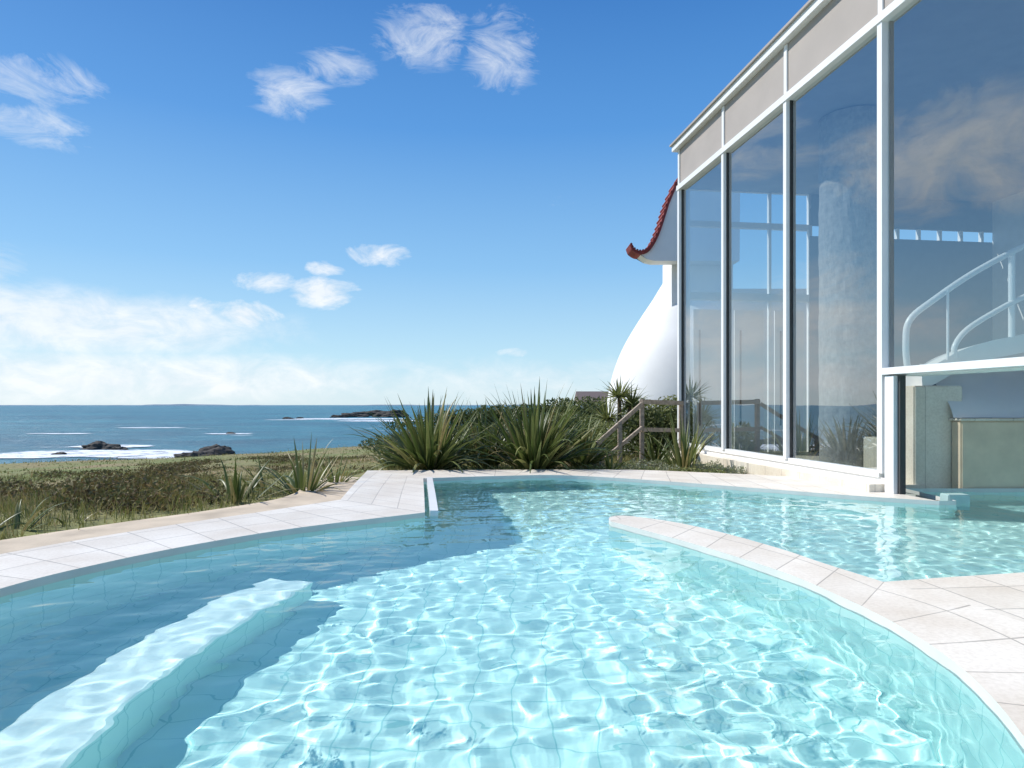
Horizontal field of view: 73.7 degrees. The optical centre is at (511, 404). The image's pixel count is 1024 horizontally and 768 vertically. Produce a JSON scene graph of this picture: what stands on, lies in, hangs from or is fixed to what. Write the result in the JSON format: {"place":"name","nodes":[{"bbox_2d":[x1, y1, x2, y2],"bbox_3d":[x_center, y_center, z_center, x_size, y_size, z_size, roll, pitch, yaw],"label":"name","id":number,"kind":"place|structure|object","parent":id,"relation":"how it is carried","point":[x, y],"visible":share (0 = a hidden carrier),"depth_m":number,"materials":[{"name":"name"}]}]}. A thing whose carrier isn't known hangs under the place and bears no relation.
{"place":"outdoors","nodes":[
{"label":"outdoors","id":0,"kind":"place"},
{"bbox_2d":[0,476,359,553],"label":"sand path","id":1,"kind":"structure","parent":0,"point":[301,497],"depth_m":8.35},
{"bbox_2d":[0,405,552,463],"bbox_3d":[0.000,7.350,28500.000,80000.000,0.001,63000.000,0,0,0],"label":"sea","id":2,"kind":"structure","parent":0,"point":[269,429],"depth_m":223.01,"materials":[{"name":"liquid"}]},
{"bbox_2d":[0,454,78,457],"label":"sea foam","id":3,"kind":"object","parent":2,"relation":"on","point":[27,456],"visible":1,"depth_m":96.10,"materials":[{"name":"white"}]},
{"bbox_2d":[26,433,91,433],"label":"sea foam","id":4,"kind":"object","parent":2,"relation":"on","point":[59,433],"visible":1,"depth_m":173.50,"materials":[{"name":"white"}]},
{"bbox_2d":[51,452,66,454],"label":"sea rock","id":5,"kind":"object","parent":2,"relation":"in","point":[59,453],"visible":0.56,"depth_m":99.98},
{"bbox_2d":[0,450,154,456],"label":"sea foam","id":6,"kind":"object","parent":2,"relation":"on","point":[87,453],"visible":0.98,"depth_m":104.31,"materials":[{"name":"white"}]},
{"bbox_2d":[81,441,120,449],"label":"sea rock","id":7,"kind":"object","parent":2,"relation":"in","point":[98,445],"visible":0.49,"depth_m":113.23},
{"bbox_2d":[69,445,152,446],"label":"sea foam","id":8,"kind":"object","parent":2,"relation":"on","point":[126,446],"visible":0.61,"depth_m":118.84,"materials":[{"name":"white"}]},
{"bbox_2d":[109,446,128,449],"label":"sea rock","id":9,"kind":"object","parent":2,"relation":"in","point":[118,448],"visible":0.49,"depth_m":111.01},
{"bbox_2d":[76,449,190,454],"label":"sea foam","id":10,"kind":"object","parent":2,"relation":"on","point":[172,451],"visible":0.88,"depth_m":106.66,"materials":[{"name":"white"}]},
{"bbox_2d":[93,453,179,457],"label":"sea foam","id":11,"kind":"object","parent":2,"relation":"on","point":[161,455],"visible":0.57,"depth_m":98.01,"materials":[{"name":"white"}]},
{"bbox_2d":[123,427,178,427],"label":"sea foam","id":12,"kind":"object","parent":2,"relation":"on","point":[152,427],"visible":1,"depth_m":220.16,"materials":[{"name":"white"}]},
{"bbox_2d":[173,451,208,457],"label":"sea rock","id":13,"kind":"object","parent":2,"relation":"in","point":[191,454],"visible":0.28,"depth_m":90.66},
{"bbox_2d":[193,450,218,455],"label":"sea rock","id":14,"kind":"object","parent":2,"relation":"in","point":[209,452],"visible":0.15,"depth_m":94.30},
{"bbox_2d":[199,444,235,454],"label":"sea rock","id":15,"kind":"object","parent":2,"relation":"in","point":[219,449],"visible":0.29,"depth_m":97.97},
{"bbox_2d":[330,415,347,417],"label":"sea rock","id":16,"kind":"object","parent":2,"relation":"in","point":[338,416],"visible":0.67,"depth_m":399.78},
{"bbox_2d":[298,418,402,419],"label":"sea foam","id":17,"kind":"object","parent":2,"relation":"on","point":[349,418],"visible":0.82,"depth_m":365.62,"materials":[{"name":"white"}]},
{"bbox_2d":[341,413,369,416],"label":"sea rock","id":18,"kind":"object","parent":2,"relation":"in","point":[355,415],"visible":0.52,"depth_m":414.46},
{"bbox_2d":[353,410,380,415],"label":"sea rock","id":19,"kind":"object","parent":2,"relation":"in","point":[370,412],"visible":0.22,"depth_m":451.99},
{"bbox_2d":[345,420,423,421],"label":"sea foam","id":20,"kind":"object","parent":2,"relation":"on","point":[374,420],"visible":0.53,"depth_m":319.71,"materials":[{"name":"white"}]},
{"bbox_2d":[372,409,408,416],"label":"sea rock","id":21,"kind":"object","parent":2,"relation":"in","point":[383,414],"visible":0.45,"depth_m":414.86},
{"bbox_2d":[0,404,560,405],"bbox_3d":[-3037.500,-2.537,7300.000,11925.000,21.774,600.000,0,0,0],"label":"distant coast","id":22,"kind":"structure","parent":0,"point":[227,405],"depth_m":7011.78},
{"bbox_2d":[0,444,700,539],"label":"ground","id":23,"kind":"structure","parent":0,"point":[100,519],"depth_m":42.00,"materials":[{"name":"plant"}]},
{"bbox_2d":[0,513,29,529],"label":"flax plant","id":24,"kind":"object","parent":23,"relation":"on","point":[2,523],"visible":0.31,"depth_m":7.83,"materials":[{"name":"green plant"}]},
{"bbox_2d":[1,498,67,531],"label":"flax plant","id":25,"kind":"object","parent":23,"relation":"on","point":[17,516],"visible":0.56,"depth_m":8.04,"materials":[{"name":"green plant"}]},
{"bbox_2d":[50,513,101,523],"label":"flax plant","id":26,"kind":"object","parent":23,"relation":"on","point":[80,520],"visible":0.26,"depth_m":8.35,"materials":[{"name":"green plant"}]},
{"bbox_2d":[0,468,239,514],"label":"heath scrub","id":27,"kind":"object","parent":23,"relation":"on","point":[113,480],"visible":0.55,"depth_m":10.04,"materials":[{"name":"green plant"}]},
{"bbox_2d":[0,454,377,492],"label":"heath scrub","id":28,"kind":"object","parent":23,"relation":"on","point":[170,467],"visible":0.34,"depth_m":42.61,"materials":[{"name":"green plant"}]},
{"bbox_2d":[180,456,298,503],"bbox_3d":[-4.159,1.228,10.507,1.875,0.968,1.516,0,0,36],"label":"flax plant","id":29,"kind":"object","parent":23,"relation":"on","point":[234,489],"visible":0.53,"depth_m":10.42,"materials":[{"name":"green plant"}]},
{"bbox_2d":[237,453,307,490],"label":"flax plant","id":30,"kind":"object","parent":23,"relation":"on","point":[258,484],"visible":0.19,"depth_m":11.64,"materials":[{"name":"green plant"}]},
{"bbox_2d":[244,433,352,494],"bbox_3d":[-3.631,1.093,11.302,1.955,1.284,2.226,0,0,0],"label":"flax plant","id":31,"kind":"object","parent":23,"relation":"on","point":[299,482],"visible":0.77,"depth_m":11.23,"materials":[{"name":"green plant"}]},
{"bbox_2d":[301,450,365,481],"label":"flax plant","id":32,"kind":"object","parent":23,"relation":"on","point":[336,475],"visible":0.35,"depth_m":12.50,"materials":[{"name":"green plant"}]},
{"bbox_2d":[365,425,404,468],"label":"flax plant","id":33,"kind":"object","parent":23,"relation":"on","point":[381,461],"visible":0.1,"depth_m":15.64,"materials":[{"name":"green plant"}]},
{"bbox_2d":[342,388,513,472],"bbox_3d":[-1.728,0.619,14.566,3.622,2.084,3.481,0,0,0],"label":"flax plant","id":34,"kind":"object","parent":23,"relation":"on","point":[429,447],"visible":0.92,"depth_m":14.18,"materials":[{"name":"green plant"}]},
{"bbox_2d":[434,400,524,468],"bbox_3d":[-0.705,0.644,15.678,3.143,1.660,3.305,0,0,0],"label":"flax plant","id":35,"kind":"object","parent":23,"relation":"on","point":[496,432],"visible":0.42,"depth_m":15.46,"materials":[{"name":"green plant"}]},
{"bbox_2d":[384,397,574,431],"bbox_3d":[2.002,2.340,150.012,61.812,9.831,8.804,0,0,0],"label":"shrub","id":36,"kind":"object","parent":23,"relation":"on","point":[496,412],"visible":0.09,"depth_m":148.63,"materials":[{"name":"green plant"}]},
{"bbox_2d":[358,396,607,453],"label":"shrub","id":37,"kind":"object","parent":23,"relation":"on","point":[585,405],"visible":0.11,"depth_m":41.43,"materials":[{"name":"green plant"}]},
{"bbox_2d":[0,470,1023,735],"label":"pool terrace","id":38,"kind":"structure","parent":23,"relation":"on","point":[972,626],"depth_m":5.76,"materials":[{"name":"stone"}]},
{"bbox_2d":[0,475,1023,748],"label":"swimming pool","id":39,"kind":"structure","parent":38,"relation":"in","point":[952,497],"depth_m":6.47,"materials":[{"name":"tile"}]},
{"bbox_2d":[0,478,1023,767],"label":"pool water","id":40,"kind":"structure","parent":39,"relation":"in","point":[542,622],"depth_m":3.80,"materials":[{"name":"liquid"}]},
{"bbox_2d":[450,378,620,472],"bbox_3d":[0.547,0.472,14.688,3.720,2.154,4.158,0,0,0],"label":"flax plant","id":41,"kind":"object","parent":23,"relation":"on","point":[535,445],"visible":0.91,"depth_m":14.24,"materials":[{"name":"green plant"}]},
{"bbox_2d":[447,458,723,472],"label":"groundcover plant","id":42,"kind":"object","parent":23,"relation":"on","point":[597,467],"visible":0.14,"depth_m":14.36,"materials":[{"name":"green plant"}]},
{"bbox_2d":[548,413,628,467],"bbox_3d":[1.561,0.807,15.468,2.364,1.333,2.394,0,0,0],"label":"flax plant","id":43,"kind":"object","parent":23,"relation":"on","point":[585,458],"visible":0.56,"depth_m":15.30,"materials":[{"name":"green plant"}]},
{"bbox_2d":[575,442,638,469],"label":"flax plant","id":44,"kind":"object","parent":23,"relation":"on","point":[608,465],"visible":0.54,"depth_m":14.11,"materials":[{"name":"green plant"}]},
{"bbox_2d":[544,407,678,457],"bbox_3d":[2.608,1.019,23.382,3.319,1.954,9.564,0,0,-14],"label":"shrub","id":45,"kind":"object","parent":23,"relation":"on","point":[632,426],"visible":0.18,"depth_m":19.63,"materials":[{"name":"green plant"}]},
{"bbox_2d":[588,376,651,450],"bbox_3d":[3.181,0.339,20.113,2.155,2.633,1.535,0,0,0],"label":"yucca tree","id":46,"kind":"object","parent":23,"relation":"on","point":[629,404],"visible":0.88,"depth_m":20.00,"materials":[{"name":"green plant"}]},
{"bbox_2d":[596,399,683,464],"bbox_3d":[3.185,0.800,16.756,3.014,1.900,0.188,0,0,-35],"label":"wooden fence","id":47,"kind":"object","parent":23,"relation":"on","point":[641,429],"visible":0.51,"depth_m":16.73,"materials":[{"name":"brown wood"}]},
{"bbox_2d":[589,394,692,458],"bbox_3d":[4.039,0.680,19.981,2.788,2.004,5.096,0,0,23],"label":"shrub","id":48,"kind":"object","parent":23,"relation":"on","point":[672,409],"visible":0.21,"depth_m":19.95,"materials":[{"name":"green plant"}]},
{"bbox_2d":[628,428,680,461],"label":"flax plant","id":49,"kind":"object","parent":23,"relation":"on","point":[651,453],"visible":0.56,"depth_m":16.93,"materials":[{"name":"green plant"}]},
{"bbox_2d":[607,282,719,454],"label":"dome","id":50,"kind":"structure","parent":23,"relation":"on","point":[647,358],"depth_m":24.33,"materials":[{"name":"paint"}]},
{"bbox_2d":[663,265,732,309],"bbox_3d":[6.890,-4.300,25.455,2.220,2.100,1.490,0,0,0],"label":"neck","id":51,"kind":"object","parent":50,"relation":"on","point":[705,278],"visible":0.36,"depth_m":24.71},
{"bbox_2d":[637,189,739,264],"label":"roof body","id":52,"kind":"structure","parent":51,"relation":"on","point":[705,246],"depth_m":24.00,"materials":[{"name":"paint"}]},
{"bbox_2d":[626,180,677,258],"bbox_3d":[6.080,-7.194,24.325,3.880,3.810,0.850,0,0,0],"label":"red tile edge","id":53,"kind":"object","parent":52,"relation":"attached to","point":[632,252],"visible":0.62,"depth_m":23.90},
{"bbox_2d":[590,457,748,473],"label":"groundcover plant","id":54,"kind":"object","parent":23,"relation":"on","point":[701,465],"visible":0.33,"depth_m":14.48,"materials":[{"name":"green plant"}]},
{"bbox_2d":[644,410,716,470],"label":"flax plant","id":55,"kind":"object","parent":23,"relation":"on","point":[688,455],"visible":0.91,"depth_m":14.50,"materials":[{"name":"green plant"}]},
{"bbox_2d":[731,289,806,451],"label":"annex wall","id":56,"kind":"structure","parent":23,"relation":"on","point":[747,305],"depth_m":22.60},
{"bbox_2d":[670,451,884,491],"bbox_3d":[4.891,1.515,14.192,0.258,0.670,8.137,0,0,-8],"label":"ledge","id":57,"kind":"object","parent":23,"relation":"on","point":[754,468],"visible":0.21,"depth_m":12.30,"materials":[{"name":"beige tile"}]},
{"bbox_2d":[698,449,884,483],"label":"plinth","id":58,"kind":"structure","parent":23,"relation":"on","point":[881,480],"depth_m":12.32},
{"bbox_2d":[687,443,884,476],"bbox_3d":[5.061,1.040,14.217,0.140,0.100,7.921,0,0,-8],"label":"sill rail","id":59,"kind":"object","parent":58,"relation":"on","point":[841,467],"visible":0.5,"depth_m":12.29,"materials":[{"name":"white paint"}]},
{"bbox_2d":[721,153,730,449],"bbox_3d":[4.873,-2.350,15.549,0.196,6.740,0.156,0,0,0],"label":"mullion","id":60,"kind":"object","parent":59,"relation":"on","point":[723,301],"depth_m":15.48},
{"bbox_2d":[726,153,728,448],"bbox_3d":[4.886,-2.365,15.476,0.052,6.710,0.024,0,0,0],"label":"pane gasket","id":61,"kind":"object","parent":60,"relation":"attached to","point":[727,300],"visible":1,"depth_m":15.47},
{"bbox_2d":[783,100,795,458],"bbox_3d":[5.231,-2.350,12.894,0.196,6.740,0.156,0,0,0],"label":"mullion","id":62,"kind":"object","parent":59,"relation":"on","point":[786,279],"depth_m":12.82},
{"bbox_2d":[790,100,792,457],"bbox_3d":[5.244,-2.365,12.821,0.052,6.710,0.024,0,0,0],"label":"pane gasket","id":63,"kind":"object","parent":62,"relation":"attached to","point":[791,278],"visible":1,"depth_m":12.81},
{"bbox_2d":[676,0,918,190],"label":"head rail","id":64,"kind":"object","parent":62,"relation":"on","point":[867,32],"visible":0.89,"depth_m":12.11,"materials":[{"name":"metal"}]},
{"bbox_2d":[677,190,685,442],"bbox_3d":[4.515,-2.350,18.204,0.196,6.740,0.156,0,0,0],"label":"mullion","id":65,"kind":"object","parent":64,"relation":"hanging from","point":[678,295],"depth_m":18.13},
{"bbox_2d":[681,190,682,400],"bbox_3d":[4.527,-2.365,18.131,0.052,6.710,0.024,0,0,0],"label":"pane gasket","id":66,"kind":"object","parent":65,"relation":"attached to","point":[681,295],"visible":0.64,"depth_m":18.13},
{"bbox_2d":[680,0,893,182],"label":"fascia","id":67,"kind":"structure","parent":64,"relation":"on","point":[827,30],"depth_m":13.06,"materials":[{"name":"paint"}]},
{"bbox_2d":[678,149,679,183],"bbox_3d":[4.447,-6.325,18.187,0.027,0.930,0.100,0,0,-8],"label":"fascia strip","id":68,"kind":"object","parent":67,"relation":"attached to","point":[679,166],"visible":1,"depth_m":18.14,"materials":[{"name":"white paint"}]},
{"bbox_2d":[722,106,724,146],"bbox_3d":[4.806,-6.325,15.532,0.027,0.930,0.100,0,0,-8],"label":"fascia strip","id":69,"kind":"object","parent":67,"relation":"attached to","point":[723,125],"visible":1,"depth_m":15.49,"materials":[{"name":"white paint"}]},
{"bbox_2d":[784,44,787,93],"bbox_3d":[5.164,-6.325,12.877,0.027,0.930,0.100,0,0,-8],"label":"fascia strip","id":70,"kind":"object","parent":67,"relation":"attached to","point":[785,68],"visible":1,"depth_m":12.86,"materials":[{"name":"white paint"}]},
{"bbox_2d":[878,0,883,13],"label":"fascia strip","id":71,"kind":"object","parent":67,"relation":"attached to","point":[880,5],"visible":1,"depth_m":10.21,"materials":[{"name":"white paint"}]},
{"bbox_2d":[877,21,893,472],"bbox_3d":[5.590,-2.350,10.239,0.196,6.740,0.156,0,0,0],"label":"mullion","id":72,"kind":"object","parent":59,"relation":"on","point":[882,194],"depth_m":10.17},
{"bbox_2d":[758,451,928,494],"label":"interior floor","id":73,"kind":"structure","parent":23,"relation":"on","point":[808,455],"depth_m":16.84,"materials":[{"name":"beige tile"}]},
{"bbox_2d":[818,105,876,466],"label":"column","id":74,"kind":"structure","parent":73,"relation":"on","point":[847,320],"depth_m":13.10,"materials":[{"name":"stone"}]},
{"bbox_2d":[863,437,876,468],"bbox_3d":[7.113,0.934,12.700,0.861,0.668,0.600,0,0,0],"label":"white podium","id":75,"kind":"object","parent":73,"relation":"on","point":[869,452],"visible":0.14,"depth_m":12.72,"materials":[{"name":"beige tile"}]},
{"bbox_2d":[809,236,991,451],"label":"end wall","id":76,"kind":"structure","parent":73,"relation":"on","point":[925,270],"depth_m":19.06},
{"bbox_2d":[686,189,689,442],"bbox_3d":[4.684,-2.185,18.169,0.070,7.070,0.100,0,0,-8],"label":"end mullion","id":77,"kind":"object","parent":76,"relation":"attached to","point":[687,306],"visible":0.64,"depth_m":18.12,"materials":[{"name":"white paint"}]},
{"bbox_2d":[693,309,720,446],"bbox_3d":[5.248,-0.650,18.250,0.830,3.800,0.050,0,0,-8],"label":"end panel","id":78,"kind":"object","parent":76,"relation":"attached to","point":[707,322],"visible":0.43,"depth_m":18.22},
{"bbox_2d":[699,330,700,425],"bbox_3d":[5.000,-0.725,18.180,0.042,2.550,0.023,0,0,0],"label":"end panel slot","id":79,"kind":"object","parent":78,"relation":"attached to","point":[700,377],"visible":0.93,"depth_m":18.17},
{"bbox_2d":[734,310,763,450],"bbox_3d":[6.387,-0.650,18.404,0.830,3.800,0.050,0,0,-8],"label":"end panel","id":80,"kind":"object","parent":76,"relation":"attached to","point":[749,430],"visible":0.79,"depth_m":18.38,"materials":[{"name":"glass"}]},
{"bbox_2d":[767,193,770,451],"bbox_3d":[6.963,-2.185,18.476,0.070,7.070,0.100,0,0,-8],"label":"end mullion","id":81,"kind":"object","parent":76,"relation":"attached to","point":[768,326],"visible":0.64,"depth_m":18.43,"materials":[{"name":"white paint"}]},
{"bbox_2d":[774,311,803,450],"bbox_3d":[7.527,-0.650,18.557,0.830,3.800,0.050,0,0,-8],"label":"end panel","id":82,"kind":"object","parent":76,"relation":"attached to","point":[778,427],"visible":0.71,"depth_m":18.56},
{"bbox_2d":[780,331,781,424],"bbox_3d":[7.279,-0.725,18.488,0.042,2.550,0.023,0,0,0],"label":"end panel slot","id":83,"kind":"object","parent":82,"relation":"attached to","point":[780,377],"visible":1,"depth_m":18.48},
{"bbox_2d":[807,195,810,451],"bbox_3d":[8.102,-2.185,18.630,0.070,7.070,0.100,0,0,-8],"label":"end mullion","id":84,"kind":"object","parent":76,"relation":"attached to","point":[808,292],"visible":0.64,"depth_m":18.59,"materials":[{"name":"white paint"}]},
{"bbox_2d":[894,228,899,238],"bbox_3d":[10.704,-4.750,18.981,0.080,0.296,0.100,0,0,-8],"label":"clerestory bar","id":85,"kind":"object","parent":76,"relation":"on","point":[896,233],"visible":1,"depth_m":18.94,"materials":[{"name":"white paint"}]},
{"bbox_2d":[916,229,920,239],"bbox_3d":[11.348,-4.750,19.068,0.080,0.296,0.100,0,0,-8],"label":"clerestory bar","id":86,"kind":"object","parent":76,"relation":"on","point":[918,234],"visible":1,"depth_m":19.02,"materials":[{"name":"white paint"}]},
{"bbox_2d":[937,230,941,240],"bbox_3d":[11.992,-4.750,19.155,0.080,0.296,0.100,0,0,-8],"label":"clerestory bar","id":87,"kind":"object","parent":76,"relation":"on","point":[939,235],"visible":1,"depth_m":19.11,"materials":[{"name":"white paint"}]},
{"bbox_2d":[958,231,962,240],"bbox_3d":[12.636,-4.750,19.242,0.080,0.296,0.100,0,0,-8],"label":"clerestory bar","id":88,"kind":"object","parent":76,"relation":"on","point":[960,235],"visible":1,"depth_m":19.20,"materials":[{"name":"white paint"}]},
{"bbox_2d":[978,232,983,241],"bbox_3d":[13.280,-4.750,19.329,0.080,0.296,0.100,0,0,-8],"label":"clerestory bar","id":89,"kind":"object","parent":76,"relation":"on","point":[980,236],"visible":1,"depth_m":19.29,"materials":[{"name":"white paint"}]},
{"bbox_2d":[906,386,961,487],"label":"cream block","id":90,"kind":"structure","parent":73,"relation":"on","point":[929,414],"depth_m":10.90,"materials":[{"name":"stone"}]},
{"bbox_2d":[906,334,1023,385],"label":"ramp slab","id":91,"kind":"structure","parent":90,"relation":"on","point":[1001,347],"depth_m":11.22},
{"bbox_2d":[946,290,948,359],"bbox_3d":[6.958,-1.277,10.900,0.040,1.117,0.038,0,0,0],"label":"baluster","id":92,"kind":"object","parent":91,"relation":"on","point":[947,326],"visible":1,"depth_m":10.89,"materials":[{"name":"white paint"}]},
{"bbox_2d":[902,243,1023,365],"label":"handrail","id":93,"kind":"object","parent":91,"relation":"on","point":[914,314],"visible":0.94,"depth_m":10.90,"materials":[{"name":"metal"}]},
{"bbox_2d":[951,294,1023,357],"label":"midrail","id":94,"kind":"object","parent":91,"relation":"on","point":[971,326],"visible":1,"depth_m":11.14,"materials":[{"name":"metal"}]},
{"bbox_2d":[1008,254,1014,337],"bbox_3d":[8.309,-1.828,11.350,0.100,1.429,0.095,0,0,0],"label":"baluster","id":95,"kind":"object","parent":91,"relation":"on","point":[1011,295],"visible":0.83,"depth_m":11.31,"materials":[{"name":"white paint"}]},
{"bbox_2d":[952,421,1023,487],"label":"beige box","id":96,"kind":"object","parent":73,"relation":"on","point":[987,454],"visible":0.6,"depth_m":10.64,"materials":[{"name":"beige tile"}]},
{"bbox_2d":[920,364,1023,417],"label":"curved basin","id":97,"kind":"object","parent":96,"relation":"on","point":[993,395],"visible":0.83,"depth_m":11.02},
{"bbox_2d":[949,418,1023,420],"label":"beige box cap","id":98,"kind":"object","parent":96,"relation":"attached to","point":[986,419],"visible":1,"depth_m":10.62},
{"bbox_2d":[992,191,1023,358],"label":"back wall","id":99,"kind":"structure","parent":23,"relation":"on","point":[1007,223],"depth_m":18.85,"materials":[{"name":"paint"}]},
{"bbox_2d":[688,0,1023,201],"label":"ceiling","id":100,"kind":"structure","parent":99,"relation":"attached to","point":[958,100],"depth_m":13.26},
{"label":"roof slab","id":101,"kind":"object","parent":99,"relation":"on","visible":0},
{"bbox_2d":[672,0,830,152],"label":"roof edge","id":102,"kind":"object","parent":101,"relation":"on","point":[798,25],"visible":0.4,"depth_m":13.81,"materials":[{"name":"white paint"}]},
{"bbox_2d":[669,0,813,146],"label":"roof edge cap","id":103,"kind":"object","parent":102,"relation":"on","point":[771,41],"visible":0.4,"depth_m":14.00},
{"bbox_2d":[0,0,991,404],"label":"sky","id":104,"kind":"structure","parent":0,"point":[211,202],"materials":[{"name":"blue"}]},
{"bbox_2d":[387,450,746,473],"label":"planting bed grass","id":105,"kind":"structure","parent":0,"point":[626,458],"depth_m":15.35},
{"bbox_2d":[574,391,608,401],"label":"wall","id":106,"kind":"structure","parent":0,"point":[595,394],"depth_m":71.61,"materials":[{"name":"concrete"}]},
{"bbox_2d":[740,330,740,424],"bbox_3d":[6.139,-0.725,18.334,0.042,2.550,0.023,0,0,0],"label":"end panel slot","id":107,"kind":"object","parent":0,"point":[740,377],"visible":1,"depth_m":18.32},
{"bbox_2d":[686,188,808,195],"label":"end lintel","id":108,"kind":"structure","parent":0,"point":[744,192],"depth_m":18.38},
{"bbox_2d":[690,220,808,231],"bbox_3d":[6.393,-4.825,18.399,3.380,0.150,0.140,0,0,-8],"label":"horizontal beam","id":109,"kind":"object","parent":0,"point":[740,225],"visible":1,"depth_m":18.33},
{"bbox_2d":[885,375,905,493],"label":"post","id":110,"kind":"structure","parent":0,"point":[891,434],"depth_m":9.95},
{"bbox_2d":[881,357,1023,374],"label":"transom","id":111,"kind":"object","parent":110,"relation":"on","point":[983,364],"visible":1,"depth_m":8.72,"materials":[{"name":"white paint"}]},
{"bbox_2d":[894,367,1023,375],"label":"transom soffit","id":112,"kind":"structure","parent":111,"relation":"attached to","point":[973,371],"depth_m":9.03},
{"bbox_2d":[809,194,991,232],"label":"end wall top","id":113,"kind":"structure","parent":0,"point":[942,215],"depth_m":19.10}
]}

